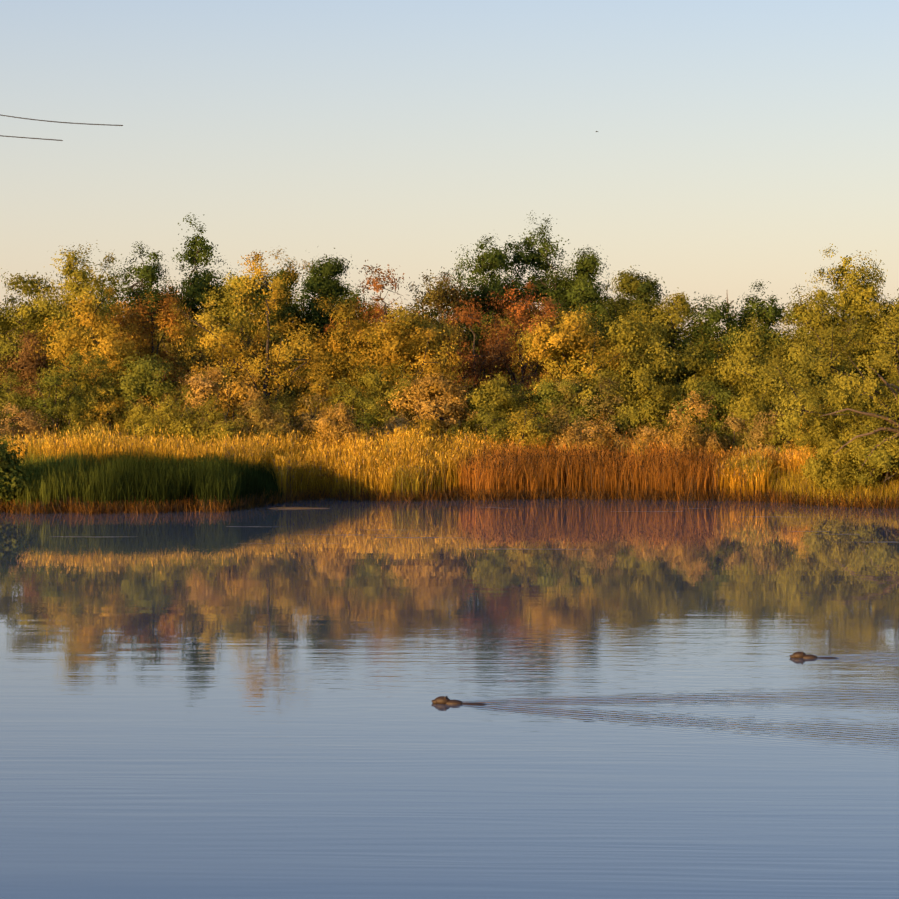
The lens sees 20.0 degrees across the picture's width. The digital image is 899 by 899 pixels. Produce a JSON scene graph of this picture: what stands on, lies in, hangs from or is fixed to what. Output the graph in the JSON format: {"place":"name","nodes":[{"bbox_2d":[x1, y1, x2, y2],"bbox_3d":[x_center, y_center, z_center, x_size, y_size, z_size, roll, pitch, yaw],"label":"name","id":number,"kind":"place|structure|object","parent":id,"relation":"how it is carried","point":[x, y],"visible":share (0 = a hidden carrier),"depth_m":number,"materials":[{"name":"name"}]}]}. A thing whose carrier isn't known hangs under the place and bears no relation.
{"place":"outdoors","nodes":[
{"label":"outdoors","id":0,"kind":"place"},
{"bbox_2d":[0,115,122,140],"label":"bare twigs","id":1,"kind":"object","parent":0,"point":[51,121],"visible":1,"depth_m":13.06,"materials":[{"name":"black"}]},
{"bbox_2d":[2,400,895,511],"bbox_3d":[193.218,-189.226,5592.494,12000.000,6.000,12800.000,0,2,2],"label":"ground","id":2,"kind":"structure","parent":0,"point":[336,498],"depth_m":124.33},
{"bbox_2d":[0,427,35,504],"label":"spit shrub","id":3,"kind":"object","parent":2,"relation":"on","point":[12,481],"visible":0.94,"depth_m":114.12,"materials":[{"name":"green plant"}]},
{"bbox_2d":[0,364,35,433],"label":"shrub","id":4,"kind":"object","parent":2,"relation":"on","point":[5,395],"visible":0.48,"depth_m":138.46,"materials":[{"name":"green plant"}]},
{"bbox_2d":[0,314,40,420],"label":"tree","id":5,"kind":"object","parent":2,"relation":"on","point":[13,338],"visible":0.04,"depth_m":182.88,"materials":[{"name":"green plant"}]},
{"bbox_2d":[0,399,46,435],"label":"shrub","id":6,"kind":"object","parent":2,"relation":"on","point":[11,424],"depth_m":137.58,"materials":[{"name":"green plant"}]},
{"bbox_2d":[0,323,61,410],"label":"tree","id":7,"kind":"object","parent":2,"relation":"on","point":[27,364],"visible":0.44,"depth_m":159.79,"materials":[{"name":"orange plant"}]},
{"bbox_2d":[0,401,64,443],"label":"shrub","id":8,"kind":"object","parent":2,"relation":"on","point":[28,422],"visible":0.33,"depth_m":133.88,"materials":[{"name":"orange plant"}]},
{"bbox_2d":[0,268,70,432],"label":"tree","id":9,"kind":"object","parent":2,"relation":"on","point":[5,327],"visible":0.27,"depth_m":166.88,"materials":[{"name":"green plant"}]},
{"bbox_2d":[17,361,96,438],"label":"shrub","id":10,"kind":"object","parent":2,"relation":"on","point":[59,400],"visible":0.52,"depth_m":136.62,"materials":[{"name":"green plant"}]},
{"bbox_2d":[5,240,127,363],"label":"tree","id":11,"kind":"object","parent":2,"relation":"on","point":[43,307],"visible":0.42,"depth_m":164.32,"materials":[{"name":"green plant"}]},
{"bbox_2d":[47,392,98,442],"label":"shrub","id":12,"kind":"object","parent":2,"relation":"on","point":[72,411],"visible":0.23,"depth_m":134.50,"materials":[{"name":"green plant"}]},
{"bbox_2d":[26,342,132,434],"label":"tree","id":13,"kind":"object","parent":2,"relation":"on","point":[75,372],"visible":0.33,"depth_m":139.00,"materials":[{"name":"green plant"}]},
{"bbox_2d":[63,278,133,319],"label":"tree","id":14,"kind":"object","parent":2,"relation":"on","point":[116,299],"visible":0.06,"depth_m":190.35,"materials":[{"name":"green plant"}]},
{"bbox_2d":[26,285,172,401],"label":"tree","id":15,"kind":"object","parent":2,"relation":"on","point":[117,348],"visible":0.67,"depth_m":147.96,"materials":[{"name":"yellow plant"}]},
{"bbox_2d":[64,409,139,444],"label":"shrub","id":16,"kind":"object","parent":2,"relation":"on","point":[95,425],"visible":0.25,"depth_m":131.81,"materials":[{"name":"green plant"}]},
{"bbox_2d":[80,383,143,435],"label":"shrub","id":17,"kind":"object","parent":2,"relation":"on","point":[113,405],"visible":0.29,"depth_m":137.69,"materials":[{"name":"green plant"}]},
{"bbox_2d":[113,394,163,441],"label":"shrub","id":18,"kind":"object","parent":2,"relation":"on","point":[136,416],"visible":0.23,"depth_m":134.53,"materials":[{"name":"green plant"}]},
{"bbox_2d":[87,351,192,428],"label":"tree","id":19,"kind":"object","parent":2,"relation":"on","point":[143,382],"visible":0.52,"depth_m":138.94,"materials":[{"name":"green plant"}]},
{"bbox_2d":[89,282,194,403],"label":"tree","id":20,"kind":"object","parent":2,"relation":"on","point":[163,315],"visible":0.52,"depth_m":152.00,"materials":[{"name":"orange plant"}]},
{"bbox_2d":[99,241,194,370],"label":"tree","id":21,"kind":"object","parent":2,"relation":"on","point":[144,272],"visible":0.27,"depth_m":175.28,"materials":[{"name":"green plant"}]},
{"bbox_2d":[112,392,190,433],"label":"shrub","id":22,"kind":"object","parent":2,"relation":"on","point":[139,401],"visible":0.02,"depth_m":138.60,"materials":[{"name":"green plant"}]},
{"bbox_2d":[128,389,197,444],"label":"shrub","id":23,"kind":"object","parent":2,"relation":"on","point":[171,413],"visible":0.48,"depth_m":130.77,"materials":[{"name":"green plant"}]},
{"bbox_2d":[147,310,237,413],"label":"tree","id":24,"kind":"object","parent":2,"relation":"on","point":[174,352],"visible":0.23,"depth_m":159.76,"materials":[{"name":"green plant"}]},
{"bbox_2d":[123,214,262,376],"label":"tree","id":25,"kind":"object","parent":2,"relation":"on","point":[196,255],"visible":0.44,"depth_m":174.95,"materials":[{"name":"green plant"}]},
{"bbox_2d":[166,371,243,434],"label":"shrub","id":26,"kind":"object","parent":2,"relation":"on","point":[186,401],"visible":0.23,"depth_m":137.72,"materials":[{"name":"green plant"}]},
{"bbox_2d":[155,390,259,449],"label":"shrub","id":27,"kind":"object","parent":2,"relation":"on","point":[201,434],"visible":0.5,"depth_m":130.50,"materials":[{"name":"green plant"}]},
{"bbox_2d":[136,362,287,436],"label":"tree","id":28,"kind":"object","parent":2,"relation":"on","point":[203,386],"visible":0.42,"depth_m":135.21,"materials":[{"name":"orange plant"}]},
{"bbox_2d":[182,343,262,420],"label":"tree","id":29,"kind":"object","parent":2,"relation":"on","point":[238,375],"visible":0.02,"depth_m":163.70,"materials":[{"name":"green plant"}]},
{"bbox_2d":[186,370,268,434],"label":"shrub","id":30,"kind":"object","parent":2,"relation":"on","point":[233,418],"visible":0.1,"depth_m":137.10,"materials":[{"name":"green plant"}]},
{"bbox_2d":[197,271,288,352],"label":"tree","id":31,"kind":"object","parent":2,"relation":"on","point":[224,299],"visible":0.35,"depth_m":170.15,"materials":[{"name":"yellow plant"}]},
{"bbox_2d":[195,326,292,390],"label":"tree","id":32,"kind":"object","parent":2,"relation":"on","point":[249,341],"visible":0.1,"depth_m":167.40,"materials":[{"name":"yellow plant"}]},
{"bbox_2d":[160,248,349,409],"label":"tree","id":33,"kind":"object","parent":2,"relation":"on","point":[218,341],"visible":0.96,"depth_m":147.19,"materials":[{"name":"yellow plant"}]},
{"bbox_2d":[227,397,292,443],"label":"shrub","id":34,"kind":"object","parent":2,"relation":"on","point":[257,416],"visible":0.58,"depth_m":131.88,"materials":[{"name":"green plant"}]},
{"bbox_2d":[231,388,294,426],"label":"shrub","id":35,"kind":"object","parent":2,"relation":"on","point":[272,404],"visible":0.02,"depth_m":139.64,"materials":[{"name":"green plant"}]},
{"bbox_2d":[238,257,312,353],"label":"tree","id":36,"kind":"object","parent":2,"relation":"on","point":[290,308],"visible":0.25,"depth_m":176.34,"materials":[{"name":"yellow plant"}]},
{"bbox_2d":[242,338,346,406],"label":"tree","id":37,"kind":"object","parent":2,"relation":"on","point":[291,392],"visible":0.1,"depth_m":160.55,"materials":[{"name":"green plant"}]},
{"bbox_2d":[285,282,319,388],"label":"tree","id":38,"kind":"object","parent":2,"relation":"on","point":[303,296],"depth_m":194.35,"materials":[{"name":"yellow plant"}]},
{"bbox_2d":[281,391,330,453],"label":"shrub","id":39,"kind":"object","parent":2,"relation":"on","point":[311,419],"visible":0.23,"depth_m":133.97,"materials":[{"name":"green plant"}]},
{"bbox_2d":[249,344,372,440],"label":"tree","id":40,"kind":"object","parent":2,"relation":"on","point":[320,384],"visible":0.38,"depth_m":138.75,"materials":[{"name":"green plant"}]},
{"bbox_2d":[296,396,345,440],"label":"shrub","id":41,"kind":"object","parent":2,"relation":"on","point":[325,406],"visible":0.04,"depth_m":136.56,"materials":[{"name":"green plant"}]},
{"bbox_2d":[291,248,374,350],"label":"tree","id":42,"kind":"object","parent":2,"relation":"on","point":[319,282],"visible":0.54,"depth_m":176.07,"materials":[{"name":"green plant"}]},
{"bbox_2d":[301,401,368,451],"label":"shrub","id":43,"kind":"object","parent":2,"relation":"on","point":[333,423],"visible":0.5,"depth_m":128.75,"materials":[{"name":"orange plant"}]},
{"bbox_2d":[305,379,389,435],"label":"shrub","id":44,"kind":"object","parent":2,"relation":"on","point":[363,401],"visible":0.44,"depth_m":136.35,"materials":[{"name":"green plant"}]},
{"bbox_2d":[284,292,421,407],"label":"tree","id":45,"kind":"object","parent":2,"relation":"on","point":[345,314],"visible":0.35,"depth_m":150.85,"materials":[{"name":"yellow plant"}]},
{"bbox_2d":[326,357,425,437],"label":"tree","id":46,"kind":"object","parent":2,"relation":"on","point":[374,383],"visible":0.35,"depth_m":138.45,"materials":[{"name":"green plant"}]},
{"bbox_2d":[319,260,432,380],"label":"tree","id":47,"kind":"object","parent":2,"relation":"on","point":[375,282],"visible":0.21,"depth_m":168.70,"materials":[{"name":"plant"}]},
{"bbox_2d":[369,413,422,438],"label":"shrub","id":48,"kind":"object","parent":2,"relation":"on","point":[393,424],"visible":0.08,"depth_m":133.22,"materials":[{"name":"green plant"}]},
{"bbox_2d":[373,387,422,431],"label":"shrub","id":49,"kind":"object","parent":2,"relation":"on","point":[395,412],"visible":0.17,"depth_m":137.61,"materials":[{"name":"green plant"}]},
{"bbox_2d":[331,302,478,400],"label":"tree","id":50,"kind":"object","parent":2,"relation":"on","point":[389,341],"visible":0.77,"depth_m":144.04,"materials":[{"name":"yellow plant"}]},
{"bbox_2d":[374,369,477,439],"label":"tree","id":51,"kind":"object","parent":2,"relation":"on","point":[450,407],"visible":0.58,"depth_m":136.29,"materials":[{"name":"orange plant"}]},
{"bbox_2d":[402,289,449,319],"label":"tree","id":52,"kind":"object","parent":2,"relation":"on","point":[429,313],"visible":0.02,"depth_m":199.65,"materials":[{"name":"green plant"}]},
{"bbox_2d":[399,417,453,447],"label":"shrub","id":53,"kind":"object","parent":2,"relation":"on","point":[427,425],"visible":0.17,"depth_m":132.58,"materials":[{"name":"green plant"}]},
{"bbox_2d":[373,268,483,391],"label":"tree","id":54,"kind":"object","parent":2,"relation":"on","point":[445,297],"visible":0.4,"depth_m":170.63,"materials":[{"name":"green plant"}]},
{"bbox_2d":[0,414,898,513],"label":"reeds","id":55,"kind":"object","parent":2,"relation":"on","point":[90,472],"depth_m":124.09,"materials":[{"name":"plant"}]},
{"bbox_2d":[407,336,493,416],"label":"tree","id":56,"kind":"object","parent":2,"relation":"on","point":[476,346],"visible":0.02,"depth_m":174.16,"materials":[{"name":"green plant"}]},
{"bbox_2d":[422,287,526,395],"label":"tree","id":57,"kind":"object","parent":2,"relation":"on","point":[474,372],"visible":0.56,"depth_m":154.73,"materials":[{"name":"orange plant"}]},
{"bbox_2d":[428,233,537,379],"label":"tree","id":58,"kind":"object","parent":2,"relation":"on","point":[494,259],"visible":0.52,"depth_m":175.50,"materials":[{"name":"green plant"}]},
{"bbox_2d":[441,402,535,447],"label":"shrub","id":59,"kind":"object","parent":2,"relation":"on","point":[497,429],"visible":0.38,"depth_m":132.20,"materials":[{"name":"green plant"}]},
{"bbox_2d":[458,305,520,379],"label":"tree","id":60,"kind":"object","parent":2,"relation":"on","point":[484,338],"visible":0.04,"depth_m":183.98,"materials":[{"name":"red plant"}]},
{"bbox_2d":[458,373,544,444],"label":"tree","id":61,"kind":"object","parent":2,"relation":"on","point":[494,393],"visible":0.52,"depth_m":137.06,"materials":[{"name":"green plant"}]},
{"bbox_2d":[477,366,539,444],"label":"shrub","id":62,"kind":"object","parent":2,"relation":"on","point":[516,386],"visible":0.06,"depth_m":139.42,"materials":[{"name":"green plant"}]},
{"bbox_2d":[469,295,569,389],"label":"tree","id":63,"kind":"object","parent":2,"relation":"on","point":[533,368],"visible":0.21,"depth_m":171.43,"materials":[{"name":"orange plant"}]},
{"bbox_2d":[473,279,583,411],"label":"tree","id":64,"kind":"object","parent":2,"relation":"on","point":[518,317],"visible":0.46,"depth_m":156.15,"materials":[{"name":"orange plant"}]},
{"bbox_2d":[497,400,562,453],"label":"shrub","id":65,"kind":"object","parent":2,"relation":"on","point":[528,433],"visible":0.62,"depth_m":130.75,"materials":[{"name":"green plant"}]},
{"bbox_2d":[475,210,619,412],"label":"tree","id":66,"kind":"object","parent":2,"relation":"on","point":[534,256],"visible":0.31,"depth_m":178.27,"materials":[{"name":"green plant"}]},
{"bbox_2d":[514,377,606,427],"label":"tree","id":67,"kind":"object","parent":2,"relation":"on","point":[545,392],"visible":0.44,"depth_m":137.79,"materials":[{"name":"green plant"}]},
{"bbox_2d":[514,295,612,410],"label":"tree","id":68,"kind":"object","parent":2,"relation":"on","point":[592,330],"visible":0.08,"depth_m":167.12,"materials":[{"name":"green plant"}]},
{"bbox_2d":[541,373,586,424],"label":"shrub","id":69,"kind":"object","parent":2,"relation":"on","point":[563,388],"visible":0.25,"depth_m":137.55,"materials":[{"name":"green plant"}]},
{"bbox_2d":[503,307,639,403],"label":"tree","id":70,"kind":"object","parent":2,"relation":"on","point":[568,339],"visible":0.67,"depth_m":143.46,"materials":[{"name":"yellow plant"}]},
{"bbox_2d":[540,401,602,445],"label":"shrub","id":71,"kind":"object","parent":2,"relation":"on","point":[560,422],"visible":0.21,"depth_m":132.79,"materials":[{"name":"green plant"}]},
{"bbox_2d":[535,245,619,341],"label":"tree","id":72,"kind":"object","parent":2,"relation":"on","point":[576,291],"visible":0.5,"depth_m":175.44,"materials":[{"name":"green plant"}]},
{"bbox_2d":[548,411,636,453],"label":"shrub","id":73,"kind":"object","parent":2,"relation":"on","point":[608,432],"visible":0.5,"depth_m":130.57,"materials":[{"name":"brown plant"}]},
{"bbox_2d":[552,372,642,443],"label":"shrub","id":74,"kind":"object","parent":2,"relation":"on","point":[586,401],"visible":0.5,"depth_m":137.35,"materials":[{"name":"green plant"}]},
{"bbox_2d":[569,363,661,443],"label":"tree","id":75,"kind":"object","parent":2,"relation":"on","point":[590,388],"visible":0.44,"depth_m":137.77,"materials":[{"name":"green plant"}]},
{"bbox_2d":[573,309,685,406],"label":"tree","id":76,"kind":"object","parent":2,"relation":"on","point":[629,331],"visible":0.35,"depth_m":143.59,"materials":[{"name":"green plant"}]},
{"bbox_2d":[592,265,667,364],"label":"tree","id":77,"kind":"object","parent":2,"relation":"on","point":[636,288],"visible":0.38,"depth_m":173.17,"materials":[{"name":"green plant"}]},
{"bbox_2d":[618,419,677,464],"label":"shrub","id":78,"kind":"object","parent":2,"relation":"on","point":[647,435],"visible":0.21,"depth_m":129.58,"materials":[{"name":"brown plant"}]},
{"bbox_2d":[617,287,704,398],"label":"tree","id":79,"kind":"object","parent":2,"relation":"on","point":[671,318],"visible":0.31,"depth_m":169.51,"materials":[{"name":"green plant"}]},
{"bbox_2d":[610,367,726,442],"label":"tree","id":80,"kind":"object","parent":2,"relation":"on","point":[656,403],"visible":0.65,"depth_m":137.11,"materials":[{"name":"green plant"}]},
{"bbox_2d":[635,327,751,400],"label":"tree","id":81,"kind":"object","parent":2,"relation":"on","point":[692,362],"visible":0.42,"depth_m":145.93,"materials":[{"name":"green plant"}]},
{"bbox_2d":[658,412,729,462],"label":"shrub","id":82,"kind":"object","parent":2,"relation":"on","point":[686,434],"visible":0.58,"depth_m":129.16,"materials":[{"name":"brown plant"}]},
{"bbox_2d":[664,391,724,441],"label":"shrub","id":83,"kind":"object","parent":2,"relation":"on","point":[698,409],"visible":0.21,"depth_m":135.37,"materials":[{"name":"orange plant"}]},
{"bbox_2d":[655,369,748,440],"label":"tree","id":84,"kind":"object","parent":2,"relation":"on","point":[717,393],"visible":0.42,"depth_m":135.72,"materials":[{"name":"green plant"}]},
{"bbox_2d":[678,291,765,387],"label":"tree","id":85,"kind":"object","parent":2,"relation":"on","point":[713,317],"visible":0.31,"depth_m":167.46,"materials":[{"name":"green plant"}]},
{"bbox_2d":[693,408,765,455],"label":"shrub","id":86,"kind":"object","parent":2,"relation":"on","point":[735,424],"visible":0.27,"depth_m":131.15,"materials":[{"name":"green plant"}]},
{"bbox_2d":[717,279,793,360],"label":"tree","id":87,"kind":"object","parent":2,"relation":"on","point":[772,312],"visible":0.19,"depth_m":169.52,"materials":[{"name":"green plant"}]},
{"bbox_2d":[710,306,823,412],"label":"tree","id":88,"kind":"object","parent":2,"relation":"on","point":[746,349],"visible":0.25,"depth_m":145.54,"materials":[{"name":"green plant"}]},
{"bbox_2d":[737,402,798,459],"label":"shrub","id":89,"kind":"object","parent":2,"relation":"on","point":[761,430],"visible":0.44,"depth_m":130.14,"materials":[{"name":"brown plant"}]},
{"bbox_2d":[742,392,795,434],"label":"shrub","id":90,"kind":"object","parent":2,"relation":"on","point":[767,408],"visible":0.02,"depth_m":135.20,"materials":[{"name":"green plant"}]},
{"bbox_2d":[712,348,839,442],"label":"tree","id":91,"kind":"object","parent":2,"relation":"on","point":[745,403],"visible":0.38,"depth_m":134.75,"materials":[{"name":"green plant"}]},
{"bbox_2d":[751,324,847,429],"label":"tree","id":92,"kind":"object","parent":2,"relation":"on","point":[803,376],"visible":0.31,"depth_m":143.48,"materials":[{"name":"green plant"}]},
{"bbox_2d":[750,386,851,456],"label":"shrub","id":93,"kind":"object","parent":2,"relation":"on","point":[773,439],"visible":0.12,"depth_m":130.07,"materials":[{"name":"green plant"}]},
{"bbox_2d":[762,293,846,364],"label":"tree","id":94,"kind":"object","parent":2,"relation":"on","point":[788,318],"visible":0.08,"depth_m":167.17,"materials":[{"name":"green plant"}]},
{"bbox_2d":[780,404,841,454],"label":"shrub","id":95,"kind":"object","parent":2,"relation":"on","point":[797,448],"visible":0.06,"depth_m":127.76,"materials":[{"name":"green plant"}]},
{"bbox_2d":[754,290,898,469],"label":"willow tree","id":96,"kind":"object","parent":2,"relation":"on","point":[876,391],"depth_m":121.19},
{"bbox_2d":[772,384,884,474],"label":"shrub","id":97,"kind":"object","parent":2,"relation":"on","point":[814,434],"visible":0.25,"depth_m":121.57,"materials":[{"name":"green plant"}]},
{"bbox_2d":[795,429,863,495],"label":"shrub","id":98,"kind":"object","parent":2,"relation":"on","point":[828,471],"visible":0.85,"depth_m":119.53,"materials":[{"name":"green plant"}]},
{"bbox_2d":[773,243,896,429],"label":"tree","id":99,"kind":"object","parent":2,"relation":"on","point":[855,295],"visible":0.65,"depth_m":162.40,"materials":[{"name":"green plant"}]},
{"bbox_2d":[817,309,887,400],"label":"tree","id":100,"kind":"object","parent":2,"relation":"on","point":[863,351],"visible":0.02,"depth_m":165.20,"materials":[{"name":"green plant"}]},
{"bbox_2d":[830,406,898,493],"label":"shrub","id":101,"kind":"object","parent":2,"relation":"on","point":[879,458],"visible":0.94,"depth_m":119.22,"materials":[{"name":"green plant"}]},
{"bbox_2d":[856,293,898,387],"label":"tree","id":102,"kind":"object","parent":2,"relation":"on","point":[884,345],"visible":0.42,"depth_m":162.10,"materials":[{"name":"green plant"}]},
{"bbox_2d":[0,498,898,898],"bbox_3d":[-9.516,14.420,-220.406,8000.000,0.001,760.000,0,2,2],"label":"pond water","id":103,"kind":"structure","parent":0,"point":[202,706],"depth_m":50.55,"materials":[{"name":"blue liquid"}]},
{"bbox_2d":[431,696,487,704],"bbox_3d":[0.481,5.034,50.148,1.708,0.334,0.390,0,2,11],"label":"muskrat","id":104,"kind":"object","parent":103,"relation":"on","point":[442,700],"visible":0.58,"depth_m":50.16,"materials":[{"name":"fur"}]},
{"bbox_2d":[789,651,838,658],"bbox_3d":[8.585,4.764,57.921,1.708,0.334,0.390,0,2,6],"label":"muskrat","id":105,"kind":"object","parent":103,"relation":"on","point":[802,654],"visible":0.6,"depth_m":57.89,"materials":[{"name":"fur"}]},
{"bbox_2d":[0,0,898,340],"label":"sky","id":106,"kind":"structure","parent":0,"point":[735,142],"materials":[{"name":"blue"}]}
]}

